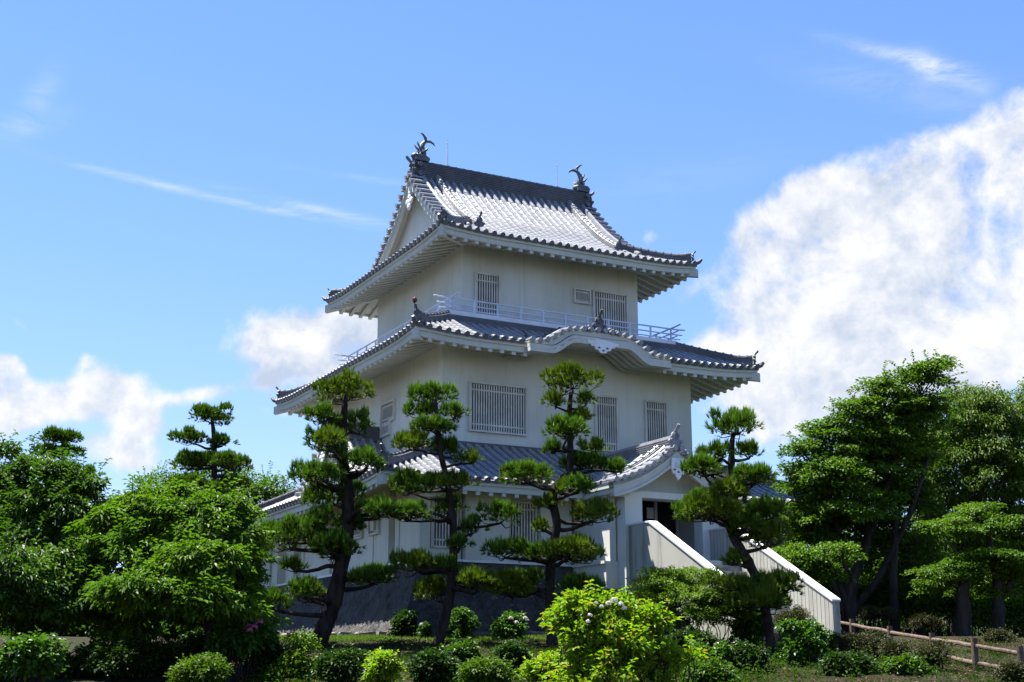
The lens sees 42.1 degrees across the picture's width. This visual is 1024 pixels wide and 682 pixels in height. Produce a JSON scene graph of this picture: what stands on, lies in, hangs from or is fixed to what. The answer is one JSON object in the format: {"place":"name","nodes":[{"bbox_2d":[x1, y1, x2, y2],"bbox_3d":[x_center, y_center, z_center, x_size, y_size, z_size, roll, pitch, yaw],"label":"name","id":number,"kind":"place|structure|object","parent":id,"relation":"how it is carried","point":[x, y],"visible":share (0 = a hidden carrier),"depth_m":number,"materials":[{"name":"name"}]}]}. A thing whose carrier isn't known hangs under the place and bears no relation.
{"place":"outdoors","nodes":[
{"label":"outdoors","id":0,"kind":"place"},
{"bbox_2d":[0,633,1023,681],"bbox_3d":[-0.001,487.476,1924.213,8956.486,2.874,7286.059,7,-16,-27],"label":"ground","id":1,"kind":"structure","parent":0,"point":[76,641],"depth_m":29.10,"materials":[{"name":"green plant"}]},
{"bbox_2d":[0,643,45,681],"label":"shrub","id":2,"kind":"object","parent":1,"relation":"on","point":[6,679],"visible":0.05,"depth_m":25.90,"materials":[{"name":"green plant"}]},
{"bbox_2d":[0,625,70,681],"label":"shrub","id":3,"kind":"object","parent":1,"relation":"on","point":[30,657],"visible":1,"depth_m":23.12,"materials":[{"name":"green plant"}]},
{"bbox_2d":[0,616,98,636],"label":"hedge","id":4,"kind":"object","parent":1,"relation":"on","point":[81,633],"visible":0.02,"depth_m":53.43,"materials":[{"name":"green plant"}]},
{"bbox_2d":[0,429,135,639],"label":"broadleaf tree","id":5,"kind":"object","parent":1,"relation":"on","point":[40,577],"visible":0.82,"depth_m":28.89,"materials":[{"name":"green plant"}]},
{"bbox_2d":[33,425,105,635],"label":"pine tree","id":6,"kind":"object","parent":1,"relation":"on","point":[62,436],"visible":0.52,"depth_m":52.28,"materials":[{"name":"green plant"}]},
{"bbox_2d":[34,642,109,679],"bbox_3d":[-8.895,6.473,26.684,1.710,0.883,1.774,7,-16,-27],"label":"shrub","id":7,"kind":"object","parent":1,"relation":"on","point":[74,663],"visible":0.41,"depth_m":26.33,"materials":[{"name":"green plant"}]},
{"bbox_2d":[72,632,157,679],"bbox_3d":[-7.824,6.241,26.367,1.694,0.955,1.686,7,-16,-27],"label":"shrub","id":8,"kind":"object","parent":1,"relation":"on","point":[116,659],"visible":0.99,"depth_m":26.03,"materials":[{"name":"green plant"}]},
{"bbox_2d":[88,618,169,643],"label":"shrub","id":9,"kind":"object","parent":1,"relation":"on","point":[155,629],"visible":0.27,"depth_m":29.09,"materials":[{"name":"green plant"}]},
{"bbox_2d":[119,635,197,675],"bbox_3d":[-7.123,6.369,26.810,1.612,0.898,1.566,4,-15,-16],"label":"shrub","id":10,"kind":"object","parent":1,"relation":"on","point":[164,655],"visible":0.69,"depth_m":26.61,"materials":[{"name":"green plant"}]},
{"bbox_2d":[60,462,291,656],"bbox_3d":[-6.630,4.599,26.956,4.645,4.540,5.235,7,-16,-27],"label":"broadleaf tree","id":11,"kind":"object","parent":1,"relation":"on","point":[195,558],"visible":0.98,"depth_m":26.87,"materials":[{"name":"green plant"}]},
{"bbox_2d":[154,620,200,645],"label":"shrub","id":12,"kind":"object","parent":1,"relation":"on","point":[174,632],"visible":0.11,"depth_m":29.99,"materials":[{"name":"green plant"}]},
{"bbox_2d":[164,651,234,681],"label":"shrub","id":13,"kind":"object","parent":1,"relation":"on","point":[208,667],"visible":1,"depth_m":22.17,"materials":[{"name":"green plant"}]},
{"bbox_2d":[112,459,298,529],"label":"broadleaf tree","id":14,"kind":"object","parent":1,"relation":"on","point":[267,493],"visible":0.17,"depth_m":62.02,"materials":[{"name":"green plant"}]},
{"bbox_2d":[166,401,253,496],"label":"pine tree","id":15,"kind":"object","parent":1,"relation":"on","point":[229,459],"visible":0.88,"depth_m":52.30,"materials":[{"name":"green plant"}]},
{"bbox_2d":[176,626,244,663],"bbox_3d":[-6.356,6.454,28.273,1.584,1.232,1.539,1,-14,-4],"label":"shrub","id":16,"kind":"object","parent":1,"relation":"on","point":[199,642],"visible":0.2,"depth_m":28.09,"materials":[{"name":"green plant"}]},
{"bbox_2d":[204,616,282,681],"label":"shrub","id":17,"kind":"object","parent":1,"relation":"on","point":[234,637],"visible":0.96,"depth_m":26.04,"materials":[{"name":"green plant"}]},
{"bbox_2d":[239,640,296,677],"bbox_3d":[-4.891,6.455,26.784,1.176,0.880,1.225,7,-16,-27],"label":"shrub","id":18,"kind":"object","parent":1,"relation":"on","point":[266,657],"visible":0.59,"depth_m":26.50,"materials":[{"name":"green plant"}]},
{"bbox_2d":[260,626,322,679],"bbox_3d":[-4.302,6.248,26.437,1.164,1.139,1.352,-7,-16,26],"label":"shrub","id":19,"kind":"object","parent":1,"relation":"on","point":[293,662],"visible":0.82,"depth_m":26.16,"materials":[{"name":"green plant"}]},
{"bbox_2d":[258,365,399,646],"bbox_3d":[-4.782,4.314,34.802,3.917,7.680,3.962,0,-14,-2],"label":"pine tree","id":20,"kind":"object","parent":1,"relation":"on","point":[315,474],"visible":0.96,"depth_m":34.52,"materials":[{"name":"green plant"}]},
{"bbox_2d":[310,643,367,681],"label":"shrub","id":21,"kind":"object","parent":1,"relation":"on","point":[354,658],"visible":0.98,"depth_m":25.05,"materials":[{"name":"green plant"}]},
{"bbox_2d":[339,632,354,635],"bbox_3d":[-4.901,8.784,39.440,0.474,0.298,0.257,7,-16,-27],"label":"edging stone","id":22,"kind":"object","parent":1,"relation":"on","point":[345,633],"visible":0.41,"depth_m":39.37,"materials":[{"name":"grey stone"}]},
{"bbox_2d":[355,631,375,634],"bbox_3d":[-4.296,8.669,39.024,0.616,0.301,0.272,7,-16,-27],"label":"edging stone","id":23,"kind":"object","parent":1,"relation":"on","point":[368,632],"visible":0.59,"depth_m":38.97,"materials":[{"name":"grey stone"}]},
{"bbox_2d":[376,631,386,634],"bbox_3d":[-3.697,8.571,38.606,0.504,0.283,0.274,7,-16,-27],"label":"edging stone","id":24,"kind":"object","parent":1,"relation":"on","point":[381,632],"visible":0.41,"depth_m":38.48,"materials":[{"name":"grey stone"}]},
{"bbox_2d":[360,647,406,681],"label":"shrub","id":25,"kind":"object","parent":1,"relation":"on","point":[383,666],"visible":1,"depth_m":23.12,"materials":[{"name":"green plant"}]},
{"bbox_2d":[385,608,418,636],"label":"shrub","id":26,"kind":"object","parent":1,"relation":"on","point":[403,622],"visible":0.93,"depth_m":37.10,"materials":[{"name":"green plant"}]},
{"bbox_2d":[416,621,433,638],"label":"shrub","id":27,"kind":"object","parent":1,"relation":"on","point":[425,628],"visible":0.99,"depth_m":36.57,"materials":[{"name":"green plant"}]},
{"bbox_2d":[404,643,461,681],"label":"shrub","id":28,"kind":"object","parent":1,"relation":"on","point":[436,665],"visible":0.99,"depth_m":24.07,"materials":[{"name":"green plant"}]},
{"bbox_2d":[385,378,525,643],"bbox_3d":[-1.551,4.583,35.518,3.818,7.563,4.018,1,-14,-3],"label":"pine tree","id":29,"kind":"object","parent":1,"relation":"on","point":[435,422],"visible":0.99,"depth_m":35.38,"materials":[{"name":"green plant"}]},
{"bbox_2d":[440,636,484,674],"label":"shrub","id":30,"kind":"object","parent":1,"relation":"on","point":[461,650],"visible":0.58,"depth_m":27.09,"materials":[{"name":"green plant"}]},
{"bbox_2d":[447,606,480,638],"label":"shrub","id":31,"kind":"object","parent":1,"relation":"on","point":[462,623],"visible":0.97,"depth_m":36.57,"materials":[{"name":"green plant"}]},
{"bbox_2d":[472,631,489,635],"bbox_3d":[-0.910,8.532,38.376,0.487,0.294,0.273,7,-16,-27],"label":"edging stone","id":32,"kind":"object","parent":1,"relation":"on","point":[480,633],"visible":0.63,"depth_m":38.30,"materials":[{"name":"grey stone"}]},
{"bbox_2d":[452,651,525,681],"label":"shrub","id":33,"kind":"object","parent":1,"relation":"on","point":[487,669],"visible":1,"depth_m":22.09,"materials":[{"name":"green plant"}]},
{"bbox_2d":[489,609,528,639],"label":"shrub","id":34,"kind":"object","parent":1,"relation":"on","point":[510,626],"visible":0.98,"depth_m":36.00,"materials":[{"name":"green plant"}]},
{"bbox_2d":[489,637,533,672],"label":"shrub","id":35,"kind":"object","parent":1,"relation":"on","point":[512,648],"visible":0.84,"depth_m":27.02,"materials":[{"name":"green plant"}]},
{"bbox_2d":[274,634,780,641],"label":"grass","id":36,"kind":"structure","parent":1,"relation":"on","point":[337,637],"depth_m":36.39,"materials":[{"name":"green plant"}]},
{"bbox_2d":[528,631,545,634],"bbox_3d":[0.752,8.522,38.382,0.572,0.334,0.257,7,-16,-27],"label":"edging stone","id":37,"kind":"object","parent":1,"relation":"on","point":[536,632],"visible":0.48,"depth_m":38.29,"materials":[{"name":"grey stone"}]},
{"bbox_2d":[513,646,571,681],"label":"shrub","id":38,"kind":"object","parent":1,"relation":"on","point":[537,663],"visible":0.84,"depth_m":24.07,"materials":[{"name":"green plant"}]},
{"bbox_2d":[248,132,840,642],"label":"castle tower","id":39,"kind":"structure","parent":1,"relation":"on","point":[514,286],"depth_m":46.15,"materials":[{"name":"paint"}]},
{"bbox_2d":[353,517,363,539],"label":"window","id":40,"kind":"structure","parent":39,"relation":"in","point":[358,534],"depth_m":43.89,"materials":[{"name":"paint"}]},
{"bbox_2d":[367,517,379,535],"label":"window","id":41,"kind":"structure","parent":39,"relation":"in","point":[376,531],"depth_m":42.70,"materials":[{"name":"paint"}]},
{"bbox_2d":[380,399,395,437],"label":"window","id":42,"kind":"structure","parent":39,"relation":"in","point":[387,409],"depth_m":47.83,"materials":[{"name":"paint"}]},
{"bbox_2d":[412,297,416,308],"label":"roof ornament","id":43,"kind":"object","parent":39,"relation":"attached to","point":[414,299],"visible":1,"depth_m":42.06,"materials":[{"name":"brown metal"}]},
{"bbox_2d":[430,496,461,548],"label":"window","id":44,"kind":"structure","parent":39,"relation":"in","point":[439,532],"depth_m":40.21,"materials":[{"name":"paint"}]},
{"bbox_2d":[474,271,500,316],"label":"window","id":45,"kind":"structure","parent":39,"relation":"in","point":[487,287],"depth_m":47.08,"materials":[{"name":"paint"}]},
{"bbox_2d":[468,381,526,436],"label":"window","id":46,"kind":"structure","parent":39,"relation":"in","point":[496,408],"depth_m":44.75,"materials":[{"name":"paint"}]},
{"bbox_2d":[509,500,536,550],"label":"window","id":47,"kind":"structure","parent":39,"relation":"in","point":[526,518],"depth_m":41.61,"materials":[{"name":"paint"}]},
{"bbox_2d":[573,287,590,304],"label":"window","id":48,"kind":"structure","parent":39,"relation":"in","point":[580,296],"depth_m":48.90,"materials":[{"name":"paint"}]},
{"bbox_2d":[594,394,618,451],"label":"window","id":49,"kind":"structure","parent":39,"relation":"in","point":[606,426],"depth_m":46.66,"materials":[{"name":"paint"}]},
{"bbox_2d":[592,289,628,331],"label":"window","id":50,"kind":"structure","parent":39,"relation":"in","point":[614,306],"depth_m":49.42,"materials":[{"name":"paint"}]},
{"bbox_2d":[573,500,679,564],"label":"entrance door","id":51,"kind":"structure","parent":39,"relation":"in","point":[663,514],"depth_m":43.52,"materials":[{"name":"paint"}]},
{"bbox_2d":[647,507,653,518],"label":"notice sheet","id":52,"kind":"object","parent":39,"relation":"attached to","point":[650,513],"visible":1,"depth_m":43.30,"materials":[{"name":"grey paper"}]},
{"bbox_2d":[643,400,668,441],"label":"window","id":53,"kind":"structure","parent":39,"relation":"in","point":[655,412],"depth_m":47.65,"materials":[{"name":"paint"}]},
{"bbox_2d":[474,358,635,645],"bbox_3d":[1.247,4.352,35.065,4.200,7.818,4.480,7,-16,-27],"label":"pine tree","id":54,"kind":"object","parent":1,"relation":"on","point":[571,480],"visible":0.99,"depth_m":34.58,"materials":[{"name":"green plant"}]},
{"bbox_2d":[220,636,946,681],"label":"weeds","id":55,"kind":"object","parent":1,"relation":"on","point":[737,679],"visible":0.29,"depth_m":25.78,"materials":[{"name":"green plant"}]},
{"bbox_2d":[535,579,708,681],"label":"shrub","id":56,"kind":"object","parent":1,"relation":"on","point":[587,622],"visible":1,"depth_m":23.14,"materials":[{"name":"green plant"}]},
{"bbox_2d":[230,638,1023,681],"bbox_3d":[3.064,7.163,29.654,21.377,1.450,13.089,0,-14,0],"label":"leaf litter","id":57,"kind":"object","parent":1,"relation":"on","point":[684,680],"visible":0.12,"depth_m":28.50,"materials":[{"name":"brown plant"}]},
{"bbox_2d":[624,565,758,650],"bbox_3d":[4.283,6.619,32.867,3.687,2.197,2.734,7,-16,-27],"label":"shrub","id":58,"kind":"object","parent":1,"relation":"on","point":[678,587],"visible":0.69,"depth_m":32.61,"materials":[{"name":"green plant"}]},
{"bbox_2d":[668,622,720,650],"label":"shrub","id":59,"kind":"object","parent":1,"relation":"on","point":[696,633],"visible":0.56,"depth_m":30.63,"materials":[{"name":"green plant"}]},
{"bbox_2d":[680,638,714,666],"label":"shrub","id":60,"kind":"object","parent":1,"relation":"on","point":[700,645],"visible":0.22,"depth_m":28.18,"materials":[{"name":"green plant"}]},
{"bbox_2d":[677,651,740,681],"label":"shrub","id":61,"kind":"object","parent":1,"relation":"on","point":[704,671],"visible":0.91,"depth_m":24.97,"materials":[{"name":"green plant"}]},
{"bbox_2d":[709,639,739,665],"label":"shrub","id":62,"kind":"object","parent":1,"relation":"on","point":[725,648],"visible":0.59,"depth_m":28.02,"materials":[{"name":"green plant"}]},
{"bbox_2d":[669,405,805,655],"bbox_3d":[5.541,4.788,32.397,3.379,6.494,3.943,0,-14,-1],"label":"pine tree","id":63,"kind":"object","parent":1,"relation":"on","point":[764,592],"visible":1,"depth_m":31.82,"materials":[{"name":"green plant"}]},
{"bbox_2d":[729,639,772,672],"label":"shrub","id":64,"kind":"object","parent":1,"relation":"on","point":[744,650],"visible":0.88,"depth_m":27.97,"materials":[{"name":"green plant"}]},
{"bbox_2d":[726,612,776,646],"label":"shrub","id":65,"kind":"object","parent":1,"relation":"on","point":[754,628],"visible":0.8,"depth_m":32.96,"materials":[{"name":"green plant"}]},
{"bbox_2d":[771,604,814,638],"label":"shrub","id":66,"kind":"object","parent":1,"relation":"on","point":[798,613],"visible":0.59,"depth_m":35.11,"materials":[{"name":"green plant"}]},
{"bbox_2d":[771,617,833,663],"bbox_3d":[6.430,6.622,29.288,1.380,1.093,1.417,7,-16,-27],"label":"shrub","id":67,"kind":"object","parent":1,"relation":"on","point":[807,638],"visible":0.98,"depth_m":29.09,"materials":[{"name":"green plant"}]},
{"bbox_2d":[784,526,839,590],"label":"tree","id":68,"kind":"object","parent":1,"relation":"on","point":[825,585],"visible":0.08,"depth_m":51.10,"materials":[{"name":"green plant"}]},
{"bbox_2d":[771,540,867,634],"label":"tree","id":69,"kind":"object","parent":1,"relation":"on","point":[810,558],"visible":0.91,"depth_m":40.39,"materials":[{"name":"green plant"}]},
{"bbox_2d":[821,629,851,658],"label":"shrub","id":70,"kind":"object","parent":1,"relation":"on","point":[836,637],"visible":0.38,"depth_m":31.08,"materials":[{"name":"green plant"}]},
{"bbox_2d":[813,648,885,676],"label":"shrub","id":71,"kind":"object","parent":1,"relation":"on","point":[836,659],"visible":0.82,"depth_m":26.92,"materials":[{"name":"green plant"}]},
{"bbox_2d":[829,627,890,656],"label":"shrub","id":72,"kind":"object","parent":1,"relation":"on","point":[860,641],"visible":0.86,"depth_m":31.05,"materials":[{"name":"green plant"}]},
{"bbox_2d":[770,348,966,635],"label":"broadleaf tree","id":73,"kind":"object","parent":1,"relation":"on","point":[867,456],"visible":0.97,"depth_m":43.95,"materials":[{"name":"green plant"}]},
{"bbox_2d":[839,541,911,630],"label":"shrub","id":74,"kind":"object","parent":1,"relation":"on","point":[872,564],"visible":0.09,"depth_m":51.24,"materials":[{"name":"green plant"}]},
{"bbox_2d":[856,604,897,635],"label":"shrub","id":75,"kind":"object","parent":1,"relation":"on","point":[871,613],"visible":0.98,"depth_m":41.05,"materials":[{"name":"green plant"}]},
{"bbox_2d":[858,574,903,634],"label":"shrub","id":76,"kind":"object","parent":1,"relation":"on","point":[873,599],"visible":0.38,"depth_m":44.98,"materials":[{"name":"green plant"}]},
{"bbox_2d":[875,637,919,658],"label":"shrub","id":77,"kind":"object","parent":1,"relation":"on","point":[889,646],"visible":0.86,"depth_m":30.01,"materials":[{"name":"green plant"}]},
{"bbox_2d":[785,524,1022,623],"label":"hedge","id":78,"kind":"object","parent":1,"relation":"on","point":[869,571],"depth_m":58.76,"materials":[{"name":"plant"}]},
{"bbox_2d":[879,575,931,634],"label":"shrub","id":79,"kind":"object","parent":1,"relation":"on","point":[907,610],"visible":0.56,"depth_m":43.90,"materials":[{"name":"green plant"}]},
{"bbox_2d":[875,652,935,675],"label":"shrub","id":80,"kind":"object","parent":1,"relation":"on","point":[905,664],"visible":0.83,"depth_m":26.90,"materials":[{"name":"green plant"}]},
{"bbox_2d":[866,529,957,632],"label":"tree","id":81,"kind":"object","parent":1,"relation":"on","point":[925,552],"visible":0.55,"depth_m":45.27,"materials":[{"name":"green plant"}]},
{"bbox_2d":[900,612,948,636],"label":"shrub","id":82,"kind":"object","parent":1,"relation":"on","point":[919,622],"visible":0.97,"depth_m":40.01,"materials":[{"name":"green plant"}]},
{"bbox_2d":[840,617,1022,636],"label":"hedge","id":83,"kind":"object","parent":1,"relation":"on","point":[945,630],"visible":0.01,"depth_m":55.16,"materials":[{"name":"green plant"}]},
{"bbox_2d":[841,619,1023,670],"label":"log fence","id":84,"kind":"object","parent":1,"relation":"on","point":[974,645],"visible":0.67,"depth_m":29.25,"materials":[{"name":"wood"}]},
{"bbox_2d":[908,638,957,670],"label":"shrub","id":85,"kind":"object","parent":1,"relation":"on","point":[941,650],"visible":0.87,"depth_m":28.15,"materials":[{"name":"green plant"}]},
{"bbox_2d":[912,576,970,635],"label":"shrub","id":86,"kind":"object","parent":1,"relation":"on","point":[939,604],"visible":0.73,"depth_m":42.88,"materials":[{"name":"green plant"}]},
{"bbox_2d":[905,547,983,633],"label":"shrub","id":87,"kind":"object","parent":1,"relation":"on","point":[971,579],"visible":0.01,"depth_m":50.79,"materials":[{"name":"green plant"}]},
{"bbox_2d":[888,377,1023,635],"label":"broadleaf tree","id":88,"kind":"object","parent":1,"relation":"on","point":[984,452],"visible":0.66,"depth_m":49.61,"materials":[{"name":"green plant"}]},
{"bbox_2d":[901,501,1023,635],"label":"tree","id":89,"kind":"object","parent":1,"relation":"on","point":[1005,528],"visible":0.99,"depth_m":39.22,"materials":[{"name":"green plant"}]},
{"bbox_2d":[951,593,1009,635],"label":"shrub","id":90,"kind":"object","parent":1,"relation":"on","point":[982,609],"visible":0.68,"depth_m":41.81,"materials":[{"name":"green plant"}]},
{"bbox_2d":[975,560,1023,636],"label":"shrub","id":91,"kind":"object","parent":1,"relation":"on","point":[1019,585],"visible":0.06,"depth_m":51.35,"materials":[{"name":"green plant"}]},
{"bbox_2d":[978,627,1022,642],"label":"shrub","id":92,"kind":"object","parent":1,"relation":"on","point":[999,634],"visible":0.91,"depth_m":34.97,"materials":[{"name":"green plant"}]},
{"bbox_2d":[988,657,1023,681],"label":"shrub","id":93,"kind":"object","parent":1,"relation":"on","point":[1013,671],"visible":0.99,"depth_m":24.95,"materials":[{"name":"green plant"}]},
{"bbox_2d":[1004,593,1023,636],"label":"shrub","id":94,"kind":"object","parent":1,"relation":"on","point":[1014,617],"visible":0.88,"depth_m":41.88,"materials":[{"name":"green plant"}]},
{"bbox_2d":[0,0,1023,584],"label":"sky","id":95,"kind":"structure","parent":0,"point":[185,185],"materials":[{"name":"blue"}]}
]}

